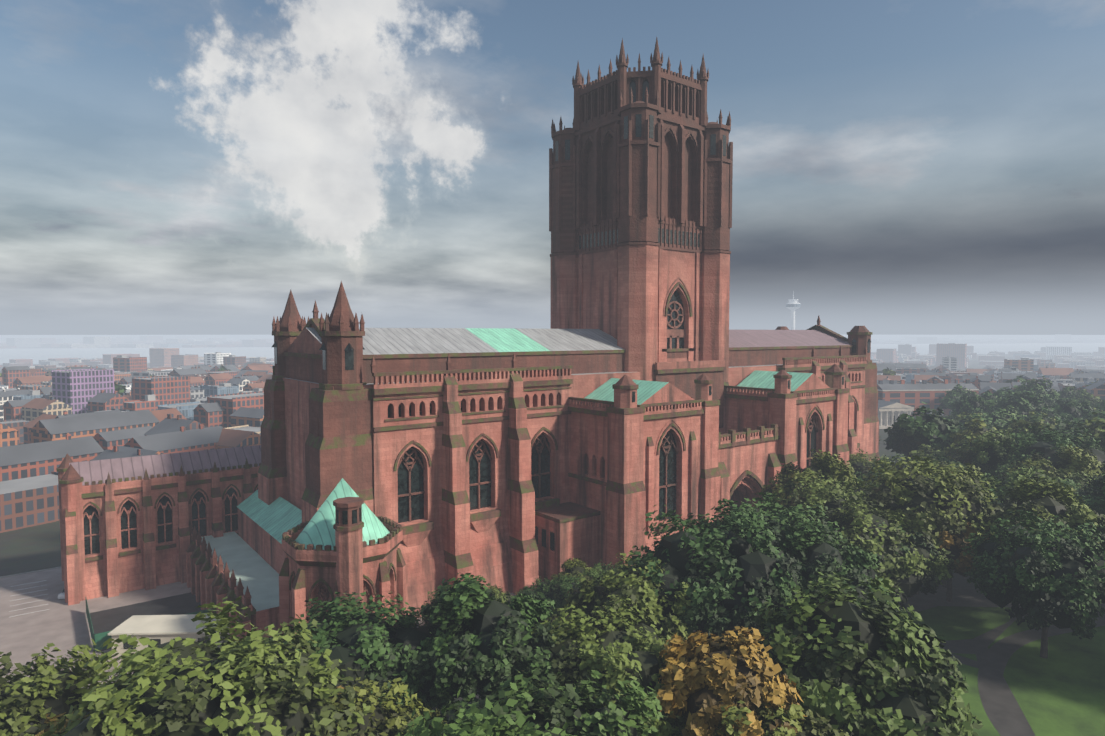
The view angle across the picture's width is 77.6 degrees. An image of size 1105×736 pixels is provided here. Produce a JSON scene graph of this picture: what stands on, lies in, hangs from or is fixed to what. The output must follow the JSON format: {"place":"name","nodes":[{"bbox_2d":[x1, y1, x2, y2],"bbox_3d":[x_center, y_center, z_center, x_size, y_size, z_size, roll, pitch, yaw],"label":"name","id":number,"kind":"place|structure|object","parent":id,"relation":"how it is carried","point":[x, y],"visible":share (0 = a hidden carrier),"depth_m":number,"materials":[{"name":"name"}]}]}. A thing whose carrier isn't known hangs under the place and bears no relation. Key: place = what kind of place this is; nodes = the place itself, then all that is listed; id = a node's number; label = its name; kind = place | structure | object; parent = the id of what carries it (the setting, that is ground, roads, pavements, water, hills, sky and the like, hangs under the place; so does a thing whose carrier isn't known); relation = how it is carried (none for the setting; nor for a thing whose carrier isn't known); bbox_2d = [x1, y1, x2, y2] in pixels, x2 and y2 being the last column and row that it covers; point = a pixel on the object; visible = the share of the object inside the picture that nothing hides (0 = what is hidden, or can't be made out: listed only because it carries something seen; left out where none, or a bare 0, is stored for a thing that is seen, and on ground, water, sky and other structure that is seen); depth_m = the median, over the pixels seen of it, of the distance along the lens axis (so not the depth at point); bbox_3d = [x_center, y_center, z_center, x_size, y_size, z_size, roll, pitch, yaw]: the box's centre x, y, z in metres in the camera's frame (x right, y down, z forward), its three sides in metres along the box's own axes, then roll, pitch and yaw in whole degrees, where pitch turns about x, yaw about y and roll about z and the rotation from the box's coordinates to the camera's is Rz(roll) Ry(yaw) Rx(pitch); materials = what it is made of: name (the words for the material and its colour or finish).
{"place":"outdoors","nodes":[
{"label":"outdoors","id":0,"kind":"place"},
{"bbox_2d":[0,334,1104,734],"bbox_3d":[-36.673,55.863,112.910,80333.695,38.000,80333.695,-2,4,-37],"label":"ground","id":1,"kind":"structure","parent":0,"point":[32,548],"depth_m":146.07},
{"bbox_2d":[0,639,118,735],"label":"tree","id":2,"kind":"object","parent":1,"relation":"on","point":[26,702],"visible":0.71,"depth_m":53.29,"materials":[{"name":"green plant"}]},
{"bbox_2d":[33,709,89,735],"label":"tree","id":3,"kind":"object","parent":1,"relation":"on","point":[48,719],"visible":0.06,"depth_m":50.90,"materials":[{"name":"green plant"}]},
{"bbox_2d":[114,381,125,394],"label":"city tree","id":4,"kind":"object","parent":1,"relation":"on","point":[120,389],"visible":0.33,"depth_m":366.82,"materials":[{"name":"green plant"}]},
{"bbox_2d":[37,587,375,735],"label":"tree","id":5,"kind":"object","parent":1,"relation":"on","point":[250,684],"visible":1,"depth_m":48.02,"materials":[{"name":"green plant"}]},
{"bbox_2d":[0,568,588,687],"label":"pavement","id":6,"kind":"structure","parent":1,"relation":"on","point":[62,625],"depth_m":104.37,"materials":[{"name":"concrete"}]},
{"bbox_2d":[0,567,60,577],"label":"kerbs","id":7,"kind":"structure","parent":6,"relation":"on","point":[30,572],"depth_m":122.05,"materials":[{"name":"concrete"}]},
{"bbox_2d":[58,589,64,598],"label":"white car","id":8,"kind":"object","parent":6,"relation":"on","point":[61,595],"visible":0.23,"depth_m":109.42,"materials":[{"name":"paint"}]},
{"bbox_2d":[90,592,201,651],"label":"court","id":9,"kind":"object","parent":6,"relation":"on","point":[114,618],"visible":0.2,"depth_m":105.49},
{"bbox_2d":[85,597,210,650],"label":"court fence","id":10,"kind":"object","parent":9,"relation":"on","point":[99,639],"visible":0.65,"depth_m":92.20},
{"bbox_2d":[56,445,260,605],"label":"chapel","id":11,"kind":"structure","parent":6,"relation":"on","point":[124,524],"depth_m":114.92,"materials":[{"name":"stone"}]},
{"bbox_2d":[108,614,229,656],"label":"flat-roofed building","id":12,"kind":"structure","parent":6,"relation":"on","point":[160,629],"depth_m":91.20,"materials":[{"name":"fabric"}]},
{"bbox_2d":[279,478,405,633],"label":"chapter house","id":13,"kind":"structure","parent":6,"relation":"on","point":[344,539],"depth_m":83.72,"materials":[{"name":"stone"}]},
{"bbox_2d":[485,584,511,605],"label":"tree","id":14,"kind":"object","parent":6,"relation":"on","point":[497,592],"visible":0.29,"depth_m":97.34,"materials":[{"name":"green plant"}]},
{"bbox_2d":[508,586,538,603],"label":"tree","id":15,"kind":"object","parent":6,"relation":"on","point":[530,592],"visible":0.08,"depth_m":99.39,"materials":[{"name":"green plant"}]},
{"bbox_2d":[186,281,879,651],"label":"cathedral","id":16,"kind":"structure","parent":6,"relation":"on","point":[514,461],"depth_m":112.95,"materials":[{"name":"stone"}]},
{"bbox_2d":[549,37,732,433],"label":"tower","id":17,"kind":"structure","parent":16,"relation":"on","point":[640,189],"depth_m":142.99,"materials":[{"name":"stone"}]},
{"bbox_2d":[532,577,566,621],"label":"tree","id":18,"kind":"object","parent":6,"relation":"on","point":[542,589],"visible":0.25,"depth_m":100.10,"materials":[{"name":"green plant"}]},
{"bbox_2d":[550,573,589,614],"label":"tree","id":19,"kind":"object","parent":6,"relation":"on","point":[562,588],"visible":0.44,"depth_m":98.42,"materials":[{"name":"green plant"}]},
{"bbox_2d":[550,558,593,582],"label":"tree","id":20,"kind":"object","parent":6,"relation":"on","point":[574,567],"visible":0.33,"depth_m":105.65,"materials":[{"name":"green plant"}]},
{"bbox_2d":[582,560,623,582],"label":"tree","id":21,"kind":"object","parent":6,"relation":"on","point":[598,570],"visible":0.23,"depth_m":105.20,"materials":[{"name":"green plant"}]},
{"bbox_2d":[270,591,448,716],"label":"tree","id":22,"kind":"object","parent":1,"relation":"on","point":[369,646],"visible":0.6,"depth_m":65.96,"materials":[{"name":"green plant"}]},
{"bbox_2d":[320,677,446,735],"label":"tree","id":23,"kind":"object","parent":1,"relation":"on","point":[397,720],"visible":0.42,"depth_m":54.66,"materials":[{"name":"green plant"}]},
{"bbox_2d":[419,588,438,624],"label":"tree","id":24,"kind":"object","parent":1,"relation":"on","point":[432,593],"depth_m":93.60,"materials":[{"name":"green plant"}]},
{"bbox_2d":[398,572,572,715],"bbox_3d":[-5.481,29.935,67.323,16.842,19.064,16.474,1,3,22],"label":"tree","id":25,"kind":"object","parent":1,"relation":"on","point":[483,635],"visible":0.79,"depth_m":63.74,"materials":[{"name":"green plant"}]},
{"bbox_2d":[397,652,663,735],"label":"tree","id":26,"kind":"object","parent":1,"relation":"on","point":[525,707],"visible":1,"depth_m":49.36,"materials":[{"name":"green plant"}]},
{"bbox_2d":[0,334,1104,532],"bbox_3d":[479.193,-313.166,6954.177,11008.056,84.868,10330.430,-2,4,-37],"label":"city buildings","id":27,"kind":"structure","parent":1,"relation":"on","point":[54,412],"depth_m":336.91,"materials":[{"name":"concrete"}]},
{"bbox_2d":[531,595,685,735],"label":"tree","id":28,"kind":"object","parent":1,"relation":"on","point":[612,654],"visible":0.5,"depth_m":62.50,"materials":[{"name":"green plant"}]},
{"bbox_2d":[562,550,699,642],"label":"tree","id":29,"kind":"object","parent":1,"relation":"on","point":[637,590],"visible":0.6,"depth_m":78.27,"materials":[{"name":"green plant"}]},
{"bbox_2d":[618,500,816,639],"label":"tree","id":30,"kind":"object","parent":1,"relation":"on","point":[726,573],"visible":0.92,"depth_m":79.39,"materials":[{"name":"green plant"}]},
{"bbox_2d":[656,626,806,735],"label":"tree","id":31,"kind":"object","parent":1,"relation":"on","point":[704,677],"visible":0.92,"depth_m":57.12,"materials":[{"name":"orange plant"}]},
{"bbox_2d":[679,690,848,735],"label":"tree","id":32,"kind":"object","parent":1,"relation":"on","point":[812,726],"visible":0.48,"depth_m":54.25,"materials":[{"name":"green plant"}]},
{"bbox_2d":[696,486,850,557],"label":"tree","id":33,"kind":"object","parent":1,"relation":"on","point":[785,517],"visible":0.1,"depth_m":93.21,"materials":[{"name":"green plant"}]},
{"bbox_2d":[786,291,800,329],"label":"observation tower","id":34,"kind":"structure","parent":1,"relation":"on","point":[793,305],"depth_m":1203.33,"materials":[{"name":"concrete"}]},
{"bbox_2d":[760,449,861,510],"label":"tree","id":35,"kind":"object","parent":1,"relation":"on","point":[834,467],"visible":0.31,"depth_m":123.06,"materials":[{"name":"green plant"}]},
{"bbox_2d":[770,468,890,523],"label":"tree","id":36,"kind":"object","parent":1,"relation":"on","point":[831,497],"visible":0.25,"depth_m":110.34,"materials":[{"name":"green plant"}]},
{"bbox_2d":[777,519,901,612],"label":"tree","id":37,"kind":"object","parent":1,"relation":"on","point":[823,554],"visible":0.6,"depth_m":82.76,"materials":[{"name":"green plant"}]},
{"bbox_2d":[749,571,983,735],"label":"tree","id":38,"kind":"object","parent":1,"relation":"on","point":[847,664],"visible":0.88,"depth_m":59.75,"materials":[{"name":"green plant"}]},
{"bbox_2d":[853,468,886,485],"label":"tree","id":39,"kind":"object","parent":1,"relation":"on","point":[871,473],"visible":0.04,"depth_m":134.31,"materials":[{"name":"green plant"}]},
{"bbox_2d":[849,448,894,480],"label":"tree","id":40,"kind":"object","parent":1,"relation":"on","point":[859,462],"visible":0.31,"depth_m":159.72,"materials":[{"name":"green plant"}]},
{"bbox_2d":[879,367,895,374],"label":"city tree","id":41,"kind":"object","parent":1,"relation":"on","point":[887,371],"visible":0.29,"depth_m":522.20,"materials":[{"name":"green plant"}]},
{"bbox_2d":[821,498,958,607],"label":"tree","id":42,"kind":"object","parent":1,"relation":"on","point":[865,532],"visible":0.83,"depth_m":97.73,"materials":[{"name":"green plant"}]},
{"bbox_2d":[842,513,939,586],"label":"tree","id":43,"kind":"object","parent":1,"relation":"on","point":[917,541],"visible":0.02,"depth_m":99.82,"materials":[{"name":"green plant"}]},
{"bbox_2d":[878,400,914,428],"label":"columned building","id":44,"kind":"structure","parent":1,"relation":"on","point":[889,412],"depth_m":307.47,"materials":[{"name":"stone"}]},
{"bbox_2d":[866,454,936,482],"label":"tree","id":45,"kind":"object","parent":1,"relation":"on","point":[906,460],"visible":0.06,"depth_m":149.50,"materials":[{"name":"green plant"}]},
{"bbox_2d":[884,402,962,456],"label":"tree","id":46,"kind":"object","parent":1,"relation":"on","point":[907,433],"visible":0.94,"depth_m":191.53,"materials":[{"name":"green plant"}]},
{"bbox_2d":[907,444,952,461],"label":"tree","id":47,"kind":"object","parent":1,"relation":"on","point":[928,450],"visible":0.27,"depth_m":184.03,"materials":[{"name":"green plant"}]},
{"bbox_2d":[855,451,1005,594],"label":"tree","id":48,"kind":"object","parent":1,"relation":"on","point":[933,505],"visible":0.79,"depth_m":105.94,"materials":[{"name":"green plant"}]},
{"bbox_2d":[937,393,960,409],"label":"tree","id":49,"kind":"object","parent":1,"relation":"on","point":[946,402],"visible":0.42,"depth_m":339.17,"materials":[{"name":"green plant"}]},
{"bbox_2d":[915,462,982,480],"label":"tree","id":50,"kind":"object","parent":1,"relation":"on","point":[938,467],"visible":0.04,"depth_m":131.07,"materials":[{"name":"green plant"}]},
{"bbox_2d":[927,454,973,478],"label":"tree","id":51,"kind":"object","parent":1,"relation":"on","point":[944,459],"depth_m":161.50,"materials":[{"name":"green plant"}]},
{"bbox_2d":[929,458,974,479],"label":"tree","id":52,"kind":"object","parent":1,"relation":"on","point":[943,462],"depth_m":149.65,"materials":[{"name":"green plant"}]},
{"bbox_2d":[943,434,972,461],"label":"tree","id":53,"kind":"object","parent":1,"relation":"on","point":[953,453],"visible":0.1,"depth_m":179.54,"materials":[{"name":"green plant"}]},
{"bbox_2d":[908,606,1013,640],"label":"lawn","id":54,"kind":"structure","parent":1,"relation":"on","point":[946,623],"depth_m":101.82,"materials":[{"name":"green plant"}]},
{"bbox_2d":[945,384,979,397],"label":"tree","id":55,"kind":"object","parent":1,"relation":"on","point":[960,391],"visible":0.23,"depth_m":345.70,"materials":[{"name":"green plant"}]},
{"bbox_2d":[935,522,994,601],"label":"tree","id":56,"kind":"object","parent":1,"relation":"on","point":[952,543],"visible":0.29,"depth_m":102.75,"materials":[{"name":"green plant"}]},
{"bbox_2d":[949,411,982,423],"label":"tree","id":57,"kind":"object","parent":1,"relation":"on","point":[960,417],"visible":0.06,"depth_m":247.49,"materials":[{"name":"green plant"}]},
{"bbox_2d":[949,393,994,416],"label":"tree","id":58,"kind":"object","parent":1,"relation":"on","point":[968,404],"visible":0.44,"depth_m":274.76,"materials":[{"name":"green plant"}]},
{"bbox_2d":[942,418,1003,446],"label":"tree","id":59,"kind":"object","parent":1,"relation":"on","point":[975,429],"visible":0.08,"depth_m":185.24,"materials":[{"name":"green plant"}]},
{"bbox_2d":[942,484,1004,587],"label":"tree","id":60,"kind":"object","parent":1,"relation":"on","point":[944,583],"depth_m":114.10,"materials":[{"name":"green plant"}]},
{"bbox_2d":[958,414,997,430],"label":"tree","id":61,"kind":"object","parent":1,"relation":"on","point":[990,424],"visible":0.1,"depth_m":220.73,"materials":[{"name":"green plant"}]},
{"bbox_2d":[950,429,1018,475],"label":"tree","id":62,"kind":"object","parent":1,"relation":"on","point":[983,453],"visible":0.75,"depth_m":156.38,"materials":[{"name":"green plant"}]},
{"bbox_2d":[971,391,997,401],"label":"tree","id":63,"kind":"object","parent":1,"relation":"on","point":[989,396],"visible":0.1,"depth_m":299.10,"materials":[{"name":"green plant"}]},
{"bbox_2d":[980,397,1003,411],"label":"tree","id":64,"kind":"object","parent":1,"relation":"on","point":[992,403],"visible":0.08,"depth_m":276.96,"materials":[{"name":"green plant"}]},
{"bbox_2d":[971,409,1014,426],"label":"tree","id":65,"kind":"object","parent":1,"relation":"on","point":[999,419],"visible":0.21,"depth_m":233.10,"materials":[{"name":"green plant"}]},
{"bbox_2d":[979,455,1024,480],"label":"tree","id":66,"kind":"object","parent":1,"relation":"on","point":[997,471],"visible":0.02,"depth_m":150.74,"materials":[{"name":"green plant"}]},
{"bbox_2d":[993,389,1013,398],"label":"tree","id":67,"kind":"object","parent":1,"relation":"on","point":[1000,393],"visible":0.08,"depth_m":318.30,"materials":[{"name":"green plant"}]},
{"bbox_2d":[992,385,1017,394],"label":"tree","id":68,"kind":"object","parent":1,"relation":"on","point":[1014,390],"visible":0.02,"depth_m":340.05,"materials":[{"name":"green plant"}]},
{"bbox_2d":[987,404,1025,419],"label":"tree","id":69,"kind":"object","parent":1,"relation":"on","point":[1010,413],"visible":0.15,"depth_m":246.33,"materials":[{"name":"green plant"}]},
{"bbox_2d":[993,416,1035,431],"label":"tree","id":70,"kind":"object","parent":1,"relation":"on","point":[1005,426],"depth_m":199.39,"materials":[{"name":"green plant"}]},
{"bbox_2d":[1004,375,1025,382],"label":"city tree","id":71,"kind":"object","parent":1,"relation":"on","point":[1020,377],"visible":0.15,"depth_m":433.96,"materials":[{"name":"green plant"}]},
{"bbox_2d":[974,466,1058,509],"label":"tree","id":72,"kind":"object","parent":1,"relation":"on","point":[1015,477],"visible":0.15,"depth_m":118.16,"materials":[{"name":"green plant"}]},
{"bbox_2d":[993,388,1053,416],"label":"tree","id":73,"kind":"object","parent":1,"relation":"on","point":[1022,404],"visible":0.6,"depth_m":260.68,"materials":[{"name":"green plant"}]},
{"bbox_2d":[1001,415,1054,439],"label":"tree","id":74,"kind":"object","parent":1,"relation":"on","point":[1019,424],"visible":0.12,"depth_m":180.53,"materials":[{"name":"green plant"}]},
{"bbox_2d":[1020,388,1054,405],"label":"tree","id":75,"kind":"object","parent":1,"relation":"on","point":[1048,399],"visible":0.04,"depth_m":305.81,"materials":[{"name":"green plant"}]},
{"bbox_2d":[1017,376,1059,404],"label":"tree","id":76,"kind":"object","parent":1,"relation":"on","point":[1040,386],"visible":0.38,"depth_m":324.36,"materials":[{"name":"green plant"}]},
{"bbox_2d":[994,465,1082,499],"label":"tree","id":77,"kind":"object","parent":1,"relation":"on","point":[1072,484],"depth_m":125.95,"materials":[{"name":"green plant"}]},
{"bbox_2d":[1023,411,1060,424],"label":"tree","id":78,"kind":"object","parent":1,"relation":"on","point":[1045,419],"visible":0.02,"depth_m":226.69,"materials":[{"name":"green plant"}]},
{"bbox_2d":[1021,414,1063,422],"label":"tree","id":79,"kind":"object","parent":1,"relation":"on","point":[1056,418],"visible":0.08,"depth_m":231.32,"materials":[{"name":"green plant"}]},
{"bbox_2d":[982,476,1104,545],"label":"tree","id":80,"kind":"object","parent":1,"relation":"on","point":[1045,502],"visible":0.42,"depth_m":100.70,"materials":[{"name":"green plant"}]},
{"bbox_2d":[1025,413,1072,428],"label":"tree","id":81,"kind":"object","parent":1,"relation":"on","point":[1034,418],"depth_m":206.05,"materials":[{"name":"green plant"}]},
{"bbox_2d":[999,444,1104,483],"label":"tree","id":82,"kind":"object","parent":1,"relation":"on","point":[1067,463],"visible":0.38,"depth_m":134.88,"materials":[{"name":"green plant"}]},
{"bbox_2d":[1002,425,1104,473],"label":"tree","id":83,"kind":"object","parent":1,"relation":"on","point":[1047,445],"visible":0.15,"depth_m":150.67,"materials":[{"name":"green plant"}]},
{"bbox_2d":[1038,406,1078,423],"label":"tree","id":84,"kind":"object","parent":1,"relation":"on","point":[1056,414],"visible":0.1,"depth_m":245.47,"materials":[{"name":"green plant"}]},
{"bbox_2d":[1035,418,1089,439],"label":"tree","id":85,"kind":"object","parent":1,"relation":"on","point":[1062,427],"visible":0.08,"depth_m":184.84,"materials":[{"name":"green plant"}]},
{"bbox_2d":[1058,386,1083,400],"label":"tree","id":86,"kind":"object","parent":1,"relation":"on","point":[1067,393],"visible":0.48,"depth_m":340.52,"materials":[{"name":"green plant"}]},
{"bbox_2d":[1048,397,1094,420],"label":"tree","id":87,"kind":"object","parent":1,"relation":"on","point":[1071,408],"visible":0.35,"depth_m":256.15,"materials":[{"name":"green plant"}]},
{"bbox_2d":[1053,471,1098,494],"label":"tree","id":88,"kind":"object","parent":1,"relation":"on","point":[1082,481],"visible":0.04,"depth_m":129.57,"materials":[{"name":"green plant"}]},
{"bbox_2d":[1067,384,1088,395],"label":"tree","id":89,"kind":"object","parent":1,"relation":"on","point":[1075,390],"visible":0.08,"depth_m":347.46,"materials":[{"name":"green plant"}]},
{"bbox_2d":[1064,412,1104,448],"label":"tree","id":90,"kind":"object","parent":1,"relation":"on","point":[1097,431],"visible":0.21,"depth_m":174.71,"materials":[{"name":"green plant"}]},
{"bbox_2d":[1073,393,1104,407],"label":"tree","id":91,"kind":"object","parent":1,"relation":"on","point":[1091,400],"visible":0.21,"depth_m":314.01,"materials":[{"name":"green plant"}]},
{"bbox_2d":[1074,475,1104,515],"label":"tree","id":92,"kind":"object","parent":1,"relation":"on","point":[1096,501],"visible":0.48,"depth_m":115.34,"materials":[{"name":"green plant"}]},
{"bbox_2d":[1077,407,1104,426],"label":"tree","id":93,"kind":"object","parent":1,"relation":"on","point":[1100,416],"visible":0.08,"depth_m":226.39,"materials":[{"name":"green plant"}]},
{"bbox_2d":[1094,401,1104,410],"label":"tree","id":94,"kind":"object","parent":1,"relation":"on","point":[1101,405],"visible":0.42,"depth_m":295.16,"materials":[{"name":"green plant"}]},
{"bbox_2d":[1096,437,1104,450],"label":"tree","id":95,"kind":"object","parent":1,"relation":"on","point":[1103,445],"visible":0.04,"depth_m":167.54,"materials":[{"name":"green plant"}]},
{"bbox_2d":[0,343,1104,364],"bbox_3d":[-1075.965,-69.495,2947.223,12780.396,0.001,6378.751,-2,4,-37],"label":"river mersey","id":96,"kind":"object","parent":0,"point":[36,355],"depth_m":3166.34,"materials":[{"name":"liquid"}]},
{"bbox_2d":[0,0,1104,334],"label":"sky","id":97,"kind":"structure","parent":0,"point":[168,167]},
{"bbox_2d":[877,379,978,415],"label":"building","id":98,"kind":"structure","parent":0,"point":[914,394],"depth_m":352.78,"materials":[{"name":"red brick"}]},
{"bbox_2d":[940,653,1000,735],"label":"lawn","id":99,"kind":"structure","parent":0,"point":[972,696],"depth_m":80.08,"materials":[{"name":"green plant"}]},
{"bbox_2d":[896,587,1104,735],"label":"park paths","id":100,"kind":"structure","parent":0,"point":[977,646],"depth_m":99.75,"materials":[{"name":"asphalt"}]},
{"bbox_2d":[929,647,993,671],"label":"park path","id":101,"kind":"structure","parent":100,"relation":"on","point":[975,663],"depth_m":88.56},
{"bbox_2d":[988,618,1104,735],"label":"lawn","id":102,"kind":"structure","parent":0,"point":[1059,690],"depth_m":83.75,"materials":[{"name":"green plant"}]},
{"bbox_2d":[961,504,1104,657],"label":"tree","id":103,"kind":"object","parent":102,"relation":"on","point":[1045,576],"visible":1,"depth_m":86.08,"materials":[{"name":"green plant"}]},
{"bbox_2d":[978,615,1104,735],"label":"park path","id":104,"kind":"structure","parent":102,"relation":"on","point":[998,655],"depth_m":85.20,"materials":[{"name":"asphalt"}]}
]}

